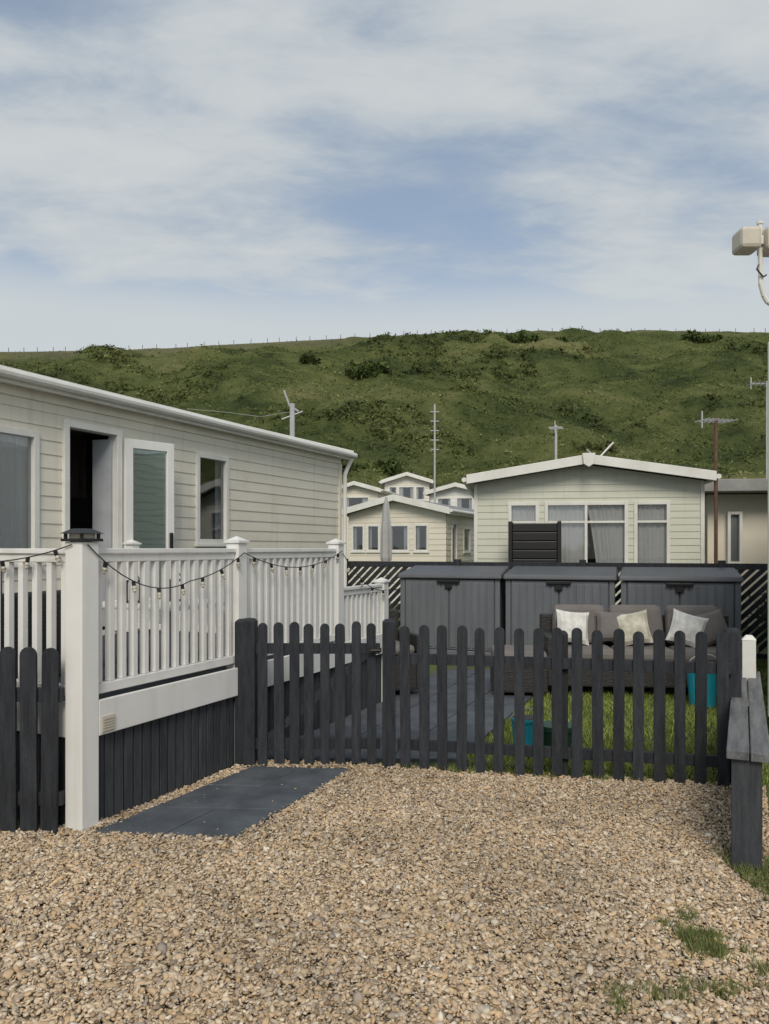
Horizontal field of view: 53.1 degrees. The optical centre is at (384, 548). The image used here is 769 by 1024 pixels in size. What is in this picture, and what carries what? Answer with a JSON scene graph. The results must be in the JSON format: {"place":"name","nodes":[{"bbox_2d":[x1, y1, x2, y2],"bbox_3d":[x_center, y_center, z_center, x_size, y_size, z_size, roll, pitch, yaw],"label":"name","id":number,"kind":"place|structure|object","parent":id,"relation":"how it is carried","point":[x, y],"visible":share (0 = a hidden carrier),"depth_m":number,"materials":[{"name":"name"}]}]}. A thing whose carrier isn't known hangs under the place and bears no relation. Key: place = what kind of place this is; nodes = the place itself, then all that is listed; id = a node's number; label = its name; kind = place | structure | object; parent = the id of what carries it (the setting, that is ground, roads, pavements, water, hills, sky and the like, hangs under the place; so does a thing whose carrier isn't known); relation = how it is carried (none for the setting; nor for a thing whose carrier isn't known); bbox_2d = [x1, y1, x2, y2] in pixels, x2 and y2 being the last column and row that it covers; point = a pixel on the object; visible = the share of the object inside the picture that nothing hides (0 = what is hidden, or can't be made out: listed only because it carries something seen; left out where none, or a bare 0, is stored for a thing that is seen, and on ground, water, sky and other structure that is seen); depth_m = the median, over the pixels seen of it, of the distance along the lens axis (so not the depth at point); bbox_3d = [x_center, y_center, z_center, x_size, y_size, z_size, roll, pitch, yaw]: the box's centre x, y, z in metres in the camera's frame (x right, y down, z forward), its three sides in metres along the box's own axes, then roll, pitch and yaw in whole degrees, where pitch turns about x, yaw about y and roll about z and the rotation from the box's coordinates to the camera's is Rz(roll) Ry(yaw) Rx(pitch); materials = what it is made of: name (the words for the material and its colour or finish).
{"place":"outdoors","nodes":[
{"label":"outdoors","id":0,"kind":"place"},
{"bbox_2d":[1,571,60,678],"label":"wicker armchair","id":1,"kind":"object","parent":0,"point":[58,620],"visible":0.09,"depth_m":4.72,"materials":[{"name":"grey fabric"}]},
{"bbox_2d":[126,576,139,602],"bbox_3d":[-1.700,0.264,5.250,0.100,0.212,0.100,0,0,0],"label":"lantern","id":2,"kind":"object","parent":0,"point":[127,600],"visible":0.22,"depth_m":5.20,"materials":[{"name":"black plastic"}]},
{"bbox_2d":[102,597,215,666],"bbox_3d":[-1.550,0.596,5.350,0.800,0.452,0.700,0,0,25],"label":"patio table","id":3,"kind":"object","parent":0,"point":[103,605],"visible":0.06,"depth_m":4.98,"materials":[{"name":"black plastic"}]},
{"bbox_2d":[169,573,179,601],"bbox_3d":[-1.450,0.264,5.400,0.100,0.212,0.100,0,0,0],"label":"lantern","id":4,"kind":"object","parent":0,"point":[170,590],"visible":0.16,"depth_m":5.35,"materials":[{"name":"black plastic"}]},
{"bbox_2d":[0,326,768,489],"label":"hill","id":5,"kind":"structure","parent":0,"point":[521,423],"depth_m":86.97,"materials":[{"name":"green plant"}]},
{"bbox_2d":[0,329,767,455],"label":"hillside bushes","id":6,"kind":"object","parent":5,"relation":"on","point":[605,444],"visible":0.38,"depth_m":91.38,"materials":[{"name":"green plant"}]},
{"bbox_2d":[8,328,765,351],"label":"ridge fence","id":7,"kind":"object","parent":5,"relation":"on","point":[340,338],"visible":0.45,"depth_m":131.47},
{"bbox_2d":[298,328,723,476],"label":"hillside thicket","id":8,"kind":"object","parent":5,"relation":"on","point":[392,466],"visible":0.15,"depth_m":91.55,"materials":[{"name":"green plant"}]},
{"bbox_2d":[0,0,768,351],"label":"sky","id":9,"kind":"structure","parent":0,"point":[174,173],"materials":[{"name":"blue"}]},
{"bbox_2d":[17,603,768,825],"bbox_3d":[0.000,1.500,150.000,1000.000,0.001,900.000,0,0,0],"label":"ground","id":10,"kind":"structure","parent":0,"point":[433,668],"depth_m":6.13,"materials":[{"name":"green plant"}]},
{"bbox_2d":[0,646,64,832],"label":"picket fence","id":11,"kind":"object","parent":10,"relation":"on","point":[29,797],"visible":0.94,"depth_m":3.99,"materials":[{"name":"black wood"}]},
{"bbox_2d":[0,365,357,634],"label":"static caravan","id":12,"kind":"object","parent":10,"relation":"on","point":[118,470],"visible":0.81,"depth_m":7.94,"materials":[{"name":"beige plastic"}]},
{"bbox_2d":[0,425,42,567],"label":"window frame","id":13,"kind":"structure","parent":12,"relation":"in","point":[33,437],"depth_m":6.63,"materials":[{"name":"white plastic"}]},
{"bbox_2d":[92,439,112,625],"bbox_3d":[-2.752,-0.150,7.510,0.200,1.820,0.040,0,0,13],"label":"inner door leaf","id":14,"kind":"structure","parent":12,"relation":"in","point":[102,450],"depth_m":7.49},
{"bbox_2d":[123,438,173,625],"bbox_3d":[-2.370,-0.160,7.756,0.045,1.840,0.560,0,0,40],"label":"door leaf","id":15,"kind":"structure","parent":12,"relation":"in","point":[128,444],"depth_m":7.65,"materials":[{"name":"white plastic"}]},
{"bbox_2d":[194,452,228,546],"bbox_3d":[-1.991,-0.550,8.865,0.100,1.060,0.630,0,0,25],"label":"window frame","id":16,"kind":"structure","parent":12,"relation":"in","point":[224,461],"depth_m":8.97,"materials":[{"name":"white plastic"}]},
{"bbox_2d":[192,390,302,436],"bbox_3d":[-2.647,-1.953,14.600,2.206,2.107,0.100,0,0,0],"label":"roof aerial","id":17,"kind":"object","parent":12,"relation":"on","point":[293,409],"visible":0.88,"depth_m":14.58,"materials":[{"name":"metal"}]},
{"bbox_2d":[0,528,389,831],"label":"raised deck","id":18,"kind":"structure","parent":10,"relation":"on","point":[141,721],"depth_m":4.60,"materials":[{"name":"plastic"}]},
{"bbox_2d":[0,544,385,598],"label":"string lights","id":19,"kind":"object","parent":18,"relation":"attached to","point":[58,560],"visible":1,"depth_m":4.68,"materials":[{"name":"black plastic"}]},
{"bbox_2d":[235,618,257,767],"bbox_3d":[-0.950,0.991,5.290,0.136,1.018,0.136,0,0,0],"label":"gate post","id":20,"kind":"object","parent":10,"relation":"on","point":[246,698],"visible":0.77,"depth_m":5.22,"materials":[{"name":"grey wood"}]},
{"bbox_2d":[255,621,379,765],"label":"picket gate","id":21,"kind":"structure","parent":20,"relation":"attached to","point":[294,648],"depth_m":5.23,"materials":[{"name":"black wood"}]},
{"bbox_2d":[342,481,409,583],"bbox_3d":[-0.262,-0.174,36.639,2.499,5.348,8.560,0,0,14],"label":"static caravan","id":22,"kind":"object","parent":10,"relation":"on","point":[358,493],"visible":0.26,"depth_m":32.75,"materials":[{"name":"beige plastic"}]},
{"bbox_2d":[342,496,368,500],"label":"window frame","id":23,"kind":"structure","parent":22,"relation":"in","point":[355,496],"depth_m":32.68,"materials":[{"name":"white plastic"}]},
{"bbox_2d":[368,619,395,769],"bbox_3d":[-0.018,0.991,5.224,0.185,1.018,0.121,0,0,0],"label":"gate post","id":24,"kind":"object","parent":10,"relation":"on","point":[388,649],"visible":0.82,"depth_m":5.20,"materials":[{"name":"black wood"}]},
{"bbox_2d":[0,759,768,1023],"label":"gravel bed","id":25,"kind":"object","parent":10,"relation":"on","point":[228,974],"depth_m":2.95,"materials":[{"name":"beige gravel"}]},
{"bbox_2d":[95,766,349,839],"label":"paved path","id":26,"kind":"structure","parent":25,"relation":"on","point":[234,804],"depth_m":4.44,"materials":[{"name":"grey stone"}]},
{"bbox_2d":[731,668,761,873],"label":"posts","id":27,"kind":"object","parent":25,"relation":"on","point":[746,811],"visible":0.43,"depth_m":3.52,"materials":[{"name":"wood"}]},
{"bbox_2d":[726,672,768,762],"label":"cap boards","id":28,"kind":"object","parent":27,"relation":"on","point":[737,748],"visible":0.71,"depth_m":4.00,"materials":[{"name":"grey wood"}]},
{"bbox_2d":[380,497,391,576],"bbox_3d":[0.033,0.200,16.500,0.255,2.600,0.262,0,0,0],"label":"closed parasol","id":29,"kind":"object","parent":10,"relation":"on","point":[386,544],"visible":0.84,"depth_m":16.42,"materials":[{"name":"fabric"}]},
{"bbox_2d":[267,669,532,761],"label":"patio","id":30,"kind":"structure","parent":10,"relation":"on","point":[452,704],"depth_m":6.71,"materials":[{"name":"grey stone"}]},
{"bbox_2d":[389,609,418,690],"bbox_3d":[-0.053,1.035,7.909,0.720,0.770,0.620,0,0,-20],"label":"wicker chair","id":31,"kind":"object","parent":30,"relation":"on","point":[414,648],"visible":0.23,"depth_m":7.72,"materials":[{"name":"grey wicker"}]},
{"bbox_2d":[379,472,433,501],"bbox_3d":[1.327,-0.524,39.917,2.599,6.048,8.560,0,0,4],"label":"static caravan","id":32,"kind":"object","parent":10,"relation":"on","point":[410,485],"visible":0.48,"depth_m":35.93,"materials":[{"name":"beige plastic"}]},
{"bbox_2d":[398,486,414,498],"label":"window frame","id":33,"kind":"structure","parent":32,"relation":"in","point":[398,486],"depth_m":35.87,"materials":[{"name":"white plastic"}]},
{"bbox_2d":[415,486,425,500],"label":"window frame","id":34,"kind":"structure","parent":32,"relation":"in","point":[415,486],"depth_m":35.86,"materials":[{"name":"white plastic"}]},
{"bbox_2d":[342,494,473,602],"bbox_3d":[1.820,0.521,24.675,3.349,3.959,8.560,0,0,22],"label":"static caravan","id":35,"kind":"object","parent":10,"relation":"on","point":[424,531],"visible":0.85,"depth_m":21.04,"materials":[{"name":"beige plastic"}]},
{"bbox_2d":[350,525,364,552],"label":"window frame","id":36,"kind":"structure","parent":35,"relation":"in","point":[352,526],"depth_m":21.39,"materials":[{"name":"white plastic"}]},
{"bbox_2d":[365,524,379,552],"bbox_3d":[-0.305,-0.270,21.219,0.440,0.780,0.100,0,0,22],"label":"window frame","id":37,"kind":"structure","parent":35,"relation":"in","point":[372,525],"depth_m":21.22,"materials":[{"name":"white plastic"}]},
{"bbox_2d":[391,524,409,552],"bbox_3d":[0.326,-0.270,20.964,0.800,0.780,0.100,0,0,22],"label":"window frame","id":38,"kind":"structure","parent":35,"relation":"in","point":[393,551],"depth_m":20.82,"materials":[{"name":"white plastic"}]},
{"bbox_2d":[413,524,428,552],"bbox_3d":[0.993,-0.270,20.695,0.460,0.780,0.100,0,0,22],"label":"window frame","id":39,"kind":"structure","parent":35,"relation":"in","point":[415,525],"depth_m":20.69,"materials":[{"name":"white plastic"}]},
{"bbox_2d":[451,522,457,561],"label":"window frame","id":40,"kind":"structure","parent":35,"relation":"in","point":[453,523],"depth_m":21.27,"materials":[{"name":"white plastic"}]},
{"bbox_2d":[463,527,471,552],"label":"window frame","id":41,"kind":"structure","parent":35,"relation":"in","point":[469,529],"depth_m":22.34,"materials":[{"name":"white plastic"}]},
{"bbox_2d":[430,404,438,502],"bbox_3d":[1.600,-1.550,24.500,0.280,6.100,0.060,0,0,0],"label":"utility pole","id":42,"kind":"object","parent":10,"relation":"on","point":[434,430],"visible":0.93,"depth_m":24.48,"materials":[{"name":"metal"}]},
{"bbox_2d":[423,482,473,509],"bbox_3d":[4.198,-0.099,36.023,2.699,5.198,9.560,0,0,16],"label":"static caravan","id":43,"kind":"object","parent":10,"relation":"on","point":[456,494],"visible":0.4,"depth_m":31.72,"materials":[{"name":"beige plastic"}]},
{"bbox_2d":[437,497,451,505],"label":"window frame","id":44,"kind":"structure","parent":43,"relation":"in","point":[450,498],"depth_m":31.78,"materials":[{"name":"white plastic"}]},
{"bbox_2d":[456,497,472,508],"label":"window frame","id":45,"kind":"structure","parent":43,"relation":"in","point":[457,498],"depth_m":31.64,"materials":[{"name":"white plastic"}]},
{"bbox_2d":[510,708,532,744],"bbox_3d":[1.020,1.318,5.580,0.220,0.344,0.209,0,0,0],"label":"teal bucket","id":46,"kind":"object","parent":10,"relation":"on","point":[528,729],"visible":0.3,"depth_m":5.50,"materials":[{"name":"plastic"}]},
{"bbox_2d":[508,521,560,568],"bbox_3d":[2.349,0.540,12.014,0.800,1.920,0.412,0,0,12],"label":"fence panel","id":47,"kind":"object","parent":10,"relation":"on","point":[534,542],"visible":0.39,"depth_m":11.81,"materials":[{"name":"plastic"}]},
{"bbox_2d":[548,421,562,459],"bbox_3d":[3.899,-0.690,17.498,0.300,4.380,0.319,0,0,20],"label":"tv aerial pole","id":48,"kind":"object","parent":10,"relation":"on","point":[555,427],"visible":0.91,"depth_m":17.47,"materials":[{"name":"metal"}]},
{"bbox_2d":[347,559,767,658],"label":"trellis fence","id":49,"kind":"object","parent":10,"relation":"on","point":[740,568],"visible":0.27,"depth_m":10.65,"materials":[{"name":"black wood"}]},
{"bbox_2d":[543,720,571,746],"bbox_3d":[1.260,1.393,5.620,0.267,0.215,0.267,0,0,0],"label":"planter pot","id":50,"kind":"object","parent":10,"relation":"on","point":[547,732],"visible":0.25,"depth_m":5.54,"materials":[{"name":"green plastic"}]},
{"bbox_2d":[397,625,741,786],"bbox_3d":[1.160,1.000,5.023,2.175,1.000,0.150,0,0,12],"label":"picket fence","id":51,"kind":"object","parent":10,"relation":"on","point":[726,667],"visible":0.96,"depth_m":4.94,"materials":[{"name":"black wood"}]},
{"bbox_2d":[401,761,768,1013],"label":"grass tufts","id":52,"kind":"object","parent":10,"relation":"on","point":[688,935],"visible":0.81,"depth_m":2.82,"materials":[{"name":"green plant"}]},
{"bbox_2d":[462,453,721,604],"bbox_3d":[3.987,-0.005,16.934,4.019,3.010,9.675,0,0,9],"label":"static caravan","id":53,"kind":"object","parent":10,"relation":"on","point":[605,509],"visible":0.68,"depth_m":12.49,"materials":[{"name":"beige plastic"}]},
{"bbox_2d":[508,502,538,522],"bbox_3d":[2.290,-0.210,12.675,0.540,1.100,0.100,0,0,9],"label":"window frame","id":54,"kind":"structure","parent":53,"relation":"in","point":[536,504],"depth_m":12.65,"materials":[{"name":"white plastic"}]},
{"bbox_2d":[545,501,627,562],"bbox_3d":[3.278,-0.210,12.518,1.360,1.100,0.100,0,0,9],"label":"window frame","id":55,"kind":"structure","parent":53,"relation":"in","point":[625,503],"depth_m":12.48,"materials":[{"name":"white plastic"}]},
{"bbox_2d":[586,442,613,455],"bbox_3d":[3.618,-1.607,13.200,0.648,0.448,0.036,0,0,0],"label":"roof tv aerial","id":56,"kind":"object","parent":53,"relation":"attached to","point":[608,447],"visible":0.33,"depth_m":13.19,"materials":[{"name":"metal"}]},
{"bbox_2d":[634,501,669,562],"bbox_3d":[4.295,-0.210,12.357,0.600,1.100,0.100,0,0,9],"label":"window frame","id":57,"kind":"structure","parent":53,"relation":"in","point":[636,503],"depth_m":12.34,"materials":[{"name":"white plastic"}]},
{"bbox_2d":[540,604,742,687],"bbox_3d":[2.683,1.055,8.080,2.000,0.890,0.740,0,0,5],"label":"garden sofa","id":58,"kind":"object","parent":10,"relation":"on","point":[692,621],"visible":0.59,"depth_m":8.04,"materials":[{"name":"black wicker"}]},
{"bbox_2d":[619,567,743,630],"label":"garden storage shed","id":59,"kind":"structure","parent":10,"relation":"on","point":[662,588],"depth_m":9.66,"materials":[{"name":"grey plastic"}]},
{"bbox_2d":[627,582,733,627],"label":"doors","id":60,"kind":"structure","parent":59,"relation":"in","point":[720,595],"depth_m":9.61,"materials":[{"name":"grey plastic"}]},
{"bbox_2d":[687,654,716,707],"bbox_3d":[3.020,1.241,7.300,0.324,0.498,0.314,0,0,0],"label":"teal bucket","id":61,"kind":"object","parent":10,"relation":"on","point":[711,691],"visible":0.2,"depth_m":7.20,"materials":[{"name":"plastic"}]},
{"bbox_2d":[695,411,737,562],"bbox_3d":[5.168,-0.315,11.999,0.519,3.630,0.350,0,0,-15],"label":"tv aerial pole","id":62,"kind":"object","parent":10,"relation":"on","point":[715,421],"visible":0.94,"depth_m":11.98,"materials":[{"name":"metal"}]},
{"bbox_2d":[705,478,767,625],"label":"flat roof annex","id":63,"kind":"object","parent":10,"relation":"on","point":[742,521],"visible":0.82,"depth_m":14.89,"materials":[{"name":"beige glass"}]},
{"bbox_2d":[727,512,742,563],"bbox_3d":[6.756,-0.185,14.835,0.310,1.050,0.100,0,0,8],"label":"window frame","id":64,"kind":"structure","parent":63,"relation":"in","point":[740,514],"depth_m":14.82,"materials":[{"name":"white plastic"}]},
{"bbox_2d":[742,635,755,705],"bbox_3d":[2.630,1.062,5.550,0.095,0.875,0.095,0,0,25],"label":"white marker post","id":65,"kind":"object","parent":10,"relation":"on","point":[748,656],"visible":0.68,"depth_m":5.51,"materials":[{"name":"white plastic"}]},
{"bbox_2d":[746,377,767,477],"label":"tv aerial pole","id":66,"kind":"object","parent":10,"relation":"on","point":[758,383],"visible":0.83,"depth_m":16.99,"materials":[{"name":"metal"}]},
{"bbox_2d":[747,590,767,624],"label":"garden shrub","id":67,"kind":"object","parent":10,"relation":"on","point":[761,614],"visible":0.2,"depth_m":14.12,"materials":[{"name":"green plant"}]},
{"bbox_2d":[398,565,509,654],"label":"garden storage shed","id":68,"kind":"structure","parent":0,"point":[452,599],"depth_m":10.60,"materials":[{"name":"grey plastic"}]},
{"bbox_2d":[406,579,493,650],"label":"doors","id":69,"kind":"structure","parent":68,"relation":"in","point":[469,603],"depth_m":10.57,"materials":[{"name":"grey plastic"}]},
{"bbox_2d":[503,566,618,644],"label":"garden storage shed","id":70,"kind":"structure","parent":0,"point":[533,593],"depth_m":10.20,"materials":[{"name":"grey plastic"}]},
{"bbox_2d":[511,580,607,644],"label":"doors","id":71,"kind":"structure","parent":70,"relation":"in","point":[529,599],"depth_m":10.18,"materials":[{"name":"grey plastic"}]},
{"bbox_2d":[448,659,768,785],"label":"lawn","id":72,"kind":"structure","parent":0,"point":[609,710],"depth_m":6.38,"materials":[{"name":"green plant"}]},
{"bbox_2d":[490,645,547,692],"bbox_3d":[1.380,1.235,7.950,0.540,0.410,0.600,0,0,5],"label":"garden footstool","id":73,"kind":"object","parent":72,"relation":"on","point":[509,676],"visible":0.29,"depth_m":7.66,"materials":[{"name":"black wicker"}]},
{"bbox_2d":[768,342,768,715],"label":"static caravan","id":74,"kind":"object","parent":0,"point":[768,528],"visible":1,"depth_m":5.96,"materials":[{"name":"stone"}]},
{"bbox_2d":[732,220,768,305],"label":"outdoor floodlight","id":75,"kind":"object","parent":74,"relation":"attached to","point":[748,240],"visible":1,"depth_m":5.94,"materials":[{"name":"beige plastic"}]}
]}

